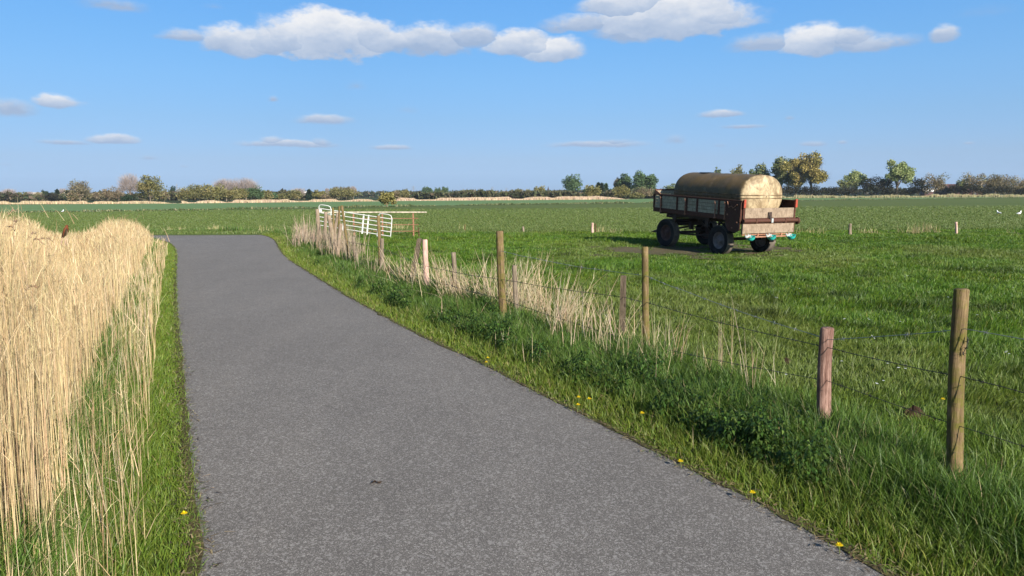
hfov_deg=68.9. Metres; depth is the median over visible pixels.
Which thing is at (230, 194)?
shrub
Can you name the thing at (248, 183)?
tree
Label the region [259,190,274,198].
shrub
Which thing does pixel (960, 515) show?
verge grass
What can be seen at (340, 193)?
shrub
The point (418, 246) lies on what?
fence post
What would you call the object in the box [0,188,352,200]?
scrub band
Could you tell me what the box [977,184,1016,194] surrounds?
shrub
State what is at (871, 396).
barbed wire
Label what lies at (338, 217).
fence post
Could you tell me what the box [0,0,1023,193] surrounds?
sky
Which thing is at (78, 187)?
tree
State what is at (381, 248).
fence post
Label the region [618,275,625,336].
fence post
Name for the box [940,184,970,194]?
shrub
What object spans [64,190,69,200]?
conifer
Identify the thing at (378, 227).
fence post
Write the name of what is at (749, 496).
road border
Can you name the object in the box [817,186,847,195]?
shrub
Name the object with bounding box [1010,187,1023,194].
shrub
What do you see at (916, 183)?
shrub
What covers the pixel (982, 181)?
shrub
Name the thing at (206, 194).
shrub
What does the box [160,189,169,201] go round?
shrub
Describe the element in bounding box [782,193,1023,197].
reed strip
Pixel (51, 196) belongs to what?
shrub
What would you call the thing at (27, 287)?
reed plumes
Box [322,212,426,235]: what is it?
metal hurdle
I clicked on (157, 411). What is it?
roadside grass
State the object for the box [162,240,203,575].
road border
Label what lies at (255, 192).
tree
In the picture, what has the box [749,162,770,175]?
tree
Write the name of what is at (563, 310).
dry stalks
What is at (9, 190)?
tree
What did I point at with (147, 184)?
tree
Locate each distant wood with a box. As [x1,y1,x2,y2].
[49,187,911,196]
[135,187,1015,197]
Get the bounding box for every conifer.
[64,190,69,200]
[304,188,312,199]
[599,182,604,192]
[604,182,608,191]
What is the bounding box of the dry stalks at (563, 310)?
[374,241,660,342]
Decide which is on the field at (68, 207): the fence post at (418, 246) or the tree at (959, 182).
the tree at (959, 182)
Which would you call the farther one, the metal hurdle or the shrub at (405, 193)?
the shrub at (405, 193)
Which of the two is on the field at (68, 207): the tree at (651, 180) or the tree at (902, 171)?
the tree at (902, 171)
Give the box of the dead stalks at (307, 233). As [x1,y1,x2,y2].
[279,212,411,272]
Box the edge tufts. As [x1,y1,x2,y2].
[161,221,1017,233]
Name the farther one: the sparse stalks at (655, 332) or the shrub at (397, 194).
the shrub at (397, 194)
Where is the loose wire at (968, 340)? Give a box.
[962,337,969,355]
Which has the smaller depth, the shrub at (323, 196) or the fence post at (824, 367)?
the fence post at (824, 367)
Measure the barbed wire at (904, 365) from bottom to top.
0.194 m
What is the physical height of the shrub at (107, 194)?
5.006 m
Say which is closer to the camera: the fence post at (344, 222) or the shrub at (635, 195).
the fence post at (344, 222)
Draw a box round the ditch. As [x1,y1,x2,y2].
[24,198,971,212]
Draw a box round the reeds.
[0,195,186,575]
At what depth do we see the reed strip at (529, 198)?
232.85 m
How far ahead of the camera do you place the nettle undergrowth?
5.48 m
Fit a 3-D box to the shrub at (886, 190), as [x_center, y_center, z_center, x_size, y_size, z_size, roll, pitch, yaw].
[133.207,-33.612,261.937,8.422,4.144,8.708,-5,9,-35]
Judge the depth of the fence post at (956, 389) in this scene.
4.25 m
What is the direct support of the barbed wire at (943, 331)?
attached to the fence post at (956, 389)
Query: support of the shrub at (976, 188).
on the field at (68, 207)
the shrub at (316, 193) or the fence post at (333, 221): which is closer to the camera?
the fence post at (333, 221)
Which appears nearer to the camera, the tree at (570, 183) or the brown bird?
the brown bird
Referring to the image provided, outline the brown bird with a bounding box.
[59,225,68,249]
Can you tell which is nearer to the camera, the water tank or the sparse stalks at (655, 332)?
the sparse stalks at (655, 332)
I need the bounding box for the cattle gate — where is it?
[318,204,391,236]
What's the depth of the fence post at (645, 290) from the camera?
7.62 m
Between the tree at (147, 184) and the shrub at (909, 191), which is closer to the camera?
the tree at (147, 184)
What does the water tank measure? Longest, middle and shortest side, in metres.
3.504 x 1.625 x 1.315 m
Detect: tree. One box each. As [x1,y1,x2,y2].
[1,188,16,192]
[63,180,93,201]
[116,173,139,194]
[135,174,170,200]
[212,177,239,200]
[232,177,262,199]
[245,185,264,199]
[291,188,305,199]
[561,174,582,191]
[615,173,632,189]
[632,169,649,188]
[641,174,658,191]
[662,183,674,188]
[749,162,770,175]
[771,156,798,187]
[777,150,829,194]
[836,175,857,194]
[847,169,868,195]
[879,159,916,195]
[955,180,964,191]
[984,172,1011,193]
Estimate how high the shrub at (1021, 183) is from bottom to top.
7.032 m
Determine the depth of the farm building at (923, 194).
414.73 m
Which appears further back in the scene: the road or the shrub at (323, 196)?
the shrub at (323, 196)
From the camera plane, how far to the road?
4.68 m
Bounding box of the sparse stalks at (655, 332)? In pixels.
[431,286,1002,504]
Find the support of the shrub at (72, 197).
on the ground at (888, 392)
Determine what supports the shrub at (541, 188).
on the ground at (888, 392)
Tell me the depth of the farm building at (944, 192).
296.52 m
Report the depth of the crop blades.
50.61 m
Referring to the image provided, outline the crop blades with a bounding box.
[0,205,1023,234]
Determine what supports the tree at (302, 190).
on the ground at (888, 392)
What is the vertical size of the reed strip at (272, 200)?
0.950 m
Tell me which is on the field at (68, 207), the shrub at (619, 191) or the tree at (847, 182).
the tree at (847, 182)
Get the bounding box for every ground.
[0,194,1023,575]
[559,242,805,258]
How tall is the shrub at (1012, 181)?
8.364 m
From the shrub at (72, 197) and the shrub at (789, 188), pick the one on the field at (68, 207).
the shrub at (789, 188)
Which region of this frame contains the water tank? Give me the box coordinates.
[674,172,781,211]
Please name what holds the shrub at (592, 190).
on the ground at (888, 392)
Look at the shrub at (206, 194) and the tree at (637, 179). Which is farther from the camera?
the tree at (637, 179)
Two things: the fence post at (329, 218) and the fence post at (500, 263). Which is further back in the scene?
the fence post at (329, 218)
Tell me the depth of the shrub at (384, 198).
110.76 m
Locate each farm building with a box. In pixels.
[920,189,933,195]
[933,184,981,194]
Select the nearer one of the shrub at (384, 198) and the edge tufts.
the edge tufts
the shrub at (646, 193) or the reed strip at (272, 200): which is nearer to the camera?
the reed strip at (272, 200)
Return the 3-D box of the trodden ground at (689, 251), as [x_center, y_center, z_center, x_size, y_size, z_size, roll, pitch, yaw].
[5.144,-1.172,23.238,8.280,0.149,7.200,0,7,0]
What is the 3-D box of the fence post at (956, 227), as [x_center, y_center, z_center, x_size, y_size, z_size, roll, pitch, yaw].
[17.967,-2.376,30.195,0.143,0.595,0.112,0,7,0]
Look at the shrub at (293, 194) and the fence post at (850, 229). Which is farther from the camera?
the shrub at (293, 194)
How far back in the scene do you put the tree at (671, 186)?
326.59 m
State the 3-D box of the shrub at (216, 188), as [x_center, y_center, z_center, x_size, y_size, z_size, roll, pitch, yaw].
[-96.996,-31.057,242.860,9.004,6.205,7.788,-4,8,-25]
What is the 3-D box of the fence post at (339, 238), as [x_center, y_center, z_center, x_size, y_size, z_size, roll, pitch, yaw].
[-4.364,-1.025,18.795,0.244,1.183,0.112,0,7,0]
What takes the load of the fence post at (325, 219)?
on the ground at (888, 392)
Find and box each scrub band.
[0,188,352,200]
[396,188,673,198]
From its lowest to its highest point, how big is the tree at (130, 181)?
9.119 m
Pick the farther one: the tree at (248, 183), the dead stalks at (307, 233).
the tree at (248, 183)
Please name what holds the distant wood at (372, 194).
on the ground at (888, 392)
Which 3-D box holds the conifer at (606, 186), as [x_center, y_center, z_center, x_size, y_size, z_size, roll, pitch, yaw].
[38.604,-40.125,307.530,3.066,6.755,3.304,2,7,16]
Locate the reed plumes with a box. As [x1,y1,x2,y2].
[1,207,128,292]
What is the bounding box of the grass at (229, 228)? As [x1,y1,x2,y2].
[39,223,322,231]
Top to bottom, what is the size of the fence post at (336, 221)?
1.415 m
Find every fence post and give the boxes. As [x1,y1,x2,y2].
[315,209,320,237]
[323,212,327,240]
[327,215,335,246]
[332,208,334,233]
[335,213,337,236]
[336,224,342,255]
[337,206,339,236]
[341,205,348,257]
[352,237,356,257]
[377,215,380,262]
[380,238,383,270]
[411,238,421,277]
[422,239,429,288]
[451,252,456,291]
[496,231,506,314]
[512,265,518,308]
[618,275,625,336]
[641,246,649,344]
[816,327,833,423]
[848,224,851,234]
[946,288,969,477]
[955,222,957,233]
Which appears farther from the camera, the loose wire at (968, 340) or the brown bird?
the brown bird
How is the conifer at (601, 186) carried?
on the ground at (888, 392)
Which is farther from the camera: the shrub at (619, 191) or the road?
the shrub at (619, 191)
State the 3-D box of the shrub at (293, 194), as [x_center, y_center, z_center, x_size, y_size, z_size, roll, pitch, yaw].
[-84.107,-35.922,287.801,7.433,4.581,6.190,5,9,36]
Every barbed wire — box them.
[346,241,1023,392]
[379,260,1023,448]
[502,251,1023,340]
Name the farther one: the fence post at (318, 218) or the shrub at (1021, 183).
the shrub at (1021, 183)
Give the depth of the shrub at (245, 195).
237.57 m
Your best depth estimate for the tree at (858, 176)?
275.81 m
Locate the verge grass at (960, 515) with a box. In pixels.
[260,229,1023,575]
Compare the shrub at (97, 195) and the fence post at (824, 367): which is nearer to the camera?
the fence post at (824, 367)
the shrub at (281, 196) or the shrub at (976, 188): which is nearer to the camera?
the shrub at (976, 188)
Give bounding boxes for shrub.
[44,193,59,200]
[65,192,83,200]
[88,192,103,200]
[102,188,114,199]
[110,185,127,201]
[120,194,138,201]
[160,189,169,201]
[174,186,202,201]
[184,183,218,200]
[203,183,226,199]
[214,189,244,201]
[232,186,248,198]
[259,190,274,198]
[275,193,289,199]
[285,189,302,199]
[311,189,325,199]
[320,188,359,198]
[320,194,331,198]
[377,191,396,206]
[394,190,401,201]
[401,189,409,197]
[534,185,544,190]
[584,185,601,196]
[613,184,629,196]
[627,192,645,198]
[635,186,654,195]
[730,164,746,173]
[781,184,804,195]
[794,185,819,195]
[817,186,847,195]
[833,185,858,195]
[857,174,885,195]
[873,179,895,195]
[876,187,905,194]
[899,188,919,194]
[905,177,929,195]
[919,172,949,194]
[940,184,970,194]
[956,183,988,194]
[959,171,990,194]
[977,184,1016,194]
[1002,174,1023,194]
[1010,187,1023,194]
[1016,180,1023,188]
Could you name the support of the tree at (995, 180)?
on the field at (68, 207)
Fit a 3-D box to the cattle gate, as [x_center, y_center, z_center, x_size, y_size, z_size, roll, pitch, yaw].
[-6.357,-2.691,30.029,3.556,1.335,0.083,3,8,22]
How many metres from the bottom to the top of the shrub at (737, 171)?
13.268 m
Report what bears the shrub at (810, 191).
on the field at (68, 207)
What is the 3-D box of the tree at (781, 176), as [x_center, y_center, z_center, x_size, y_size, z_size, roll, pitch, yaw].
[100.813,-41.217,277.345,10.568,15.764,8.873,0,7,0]
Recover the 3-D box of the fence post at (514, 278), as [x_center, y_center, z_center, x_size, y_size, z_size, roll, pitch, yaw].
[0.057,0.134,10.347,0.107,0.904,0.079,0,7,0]
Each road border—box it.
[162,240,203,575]
[258,234,902,575]
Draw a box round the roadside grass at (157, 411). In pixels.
[0,236,206,575]
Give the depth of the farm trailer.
22.42 m
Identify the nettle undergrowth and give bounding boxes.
[314,260,837,499]
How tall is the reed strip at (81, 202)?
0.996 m
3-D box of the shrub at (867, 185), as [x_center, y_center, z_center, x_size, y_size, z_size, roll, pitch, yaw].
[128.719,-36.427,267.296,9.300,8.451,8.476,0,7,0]
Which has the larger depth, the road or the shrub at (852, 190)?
the shrub at (852, 190)
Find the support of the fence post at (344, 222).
on the ground at (888, 392)
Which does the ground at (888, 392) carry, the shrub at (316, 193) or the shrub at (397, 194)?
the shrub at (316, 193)
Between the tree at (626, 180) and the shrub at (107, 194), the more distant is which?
the tree at (626, 180)
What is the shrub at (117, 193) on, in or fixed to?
on the ground at (888, 392)
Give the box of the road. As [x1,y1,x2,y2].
[151,235,885,575]
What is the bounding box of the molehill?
[897,405,935,421]
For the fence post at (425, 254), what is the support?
on the ground at (888, 392)
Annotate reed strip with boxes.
[0,201,179,203]
[181,199,372,202]
[397,196,621,200]
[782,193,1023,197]
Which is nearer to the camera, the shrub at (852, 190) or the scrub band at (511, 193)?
the shrub at (852, 190)
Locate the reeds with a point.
(77, 274)
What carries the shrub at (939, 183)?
on the field at (68, 207)
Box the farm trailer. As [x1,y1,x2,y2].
[652,189,799,254]
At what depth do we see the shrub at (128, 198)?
197.79 m
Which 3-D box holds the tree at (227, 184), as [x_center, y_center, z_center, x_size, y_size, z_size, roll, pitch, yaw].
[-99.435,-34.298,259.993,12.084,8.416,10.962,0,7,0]
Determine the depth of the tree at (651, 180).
295.50 m
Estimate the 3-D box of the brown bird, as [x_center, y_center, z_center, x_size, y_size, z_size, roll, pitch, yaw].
[-11.375,-1.097,18.951,0.297,1.024,0.247,4,0,30]
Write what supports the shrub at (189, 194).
on the ground at (888, 392)
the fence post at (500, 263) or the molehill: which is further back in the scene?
the fence post at (500, 263)
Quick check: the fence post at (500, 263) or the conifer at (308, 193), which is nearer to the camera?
the fence post at (500, 263)
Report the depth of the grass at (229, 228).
35.36 m
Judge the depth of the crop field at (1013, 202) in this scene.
107.16 m
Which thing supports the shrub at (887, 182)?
on the field at (68, 207)
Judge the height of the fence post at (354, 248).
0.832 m
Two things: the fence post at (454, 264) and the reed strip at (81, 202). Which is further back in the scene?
the reed strip at (81, 202)
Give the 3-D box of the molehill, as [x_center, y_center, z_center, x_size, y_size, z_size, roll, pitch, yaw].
[3.067,0.947,5.706,0.319,0.119,0.210,0,7,0]
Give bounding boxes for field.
[0,197,1002,212]
[0,198,1023,235]

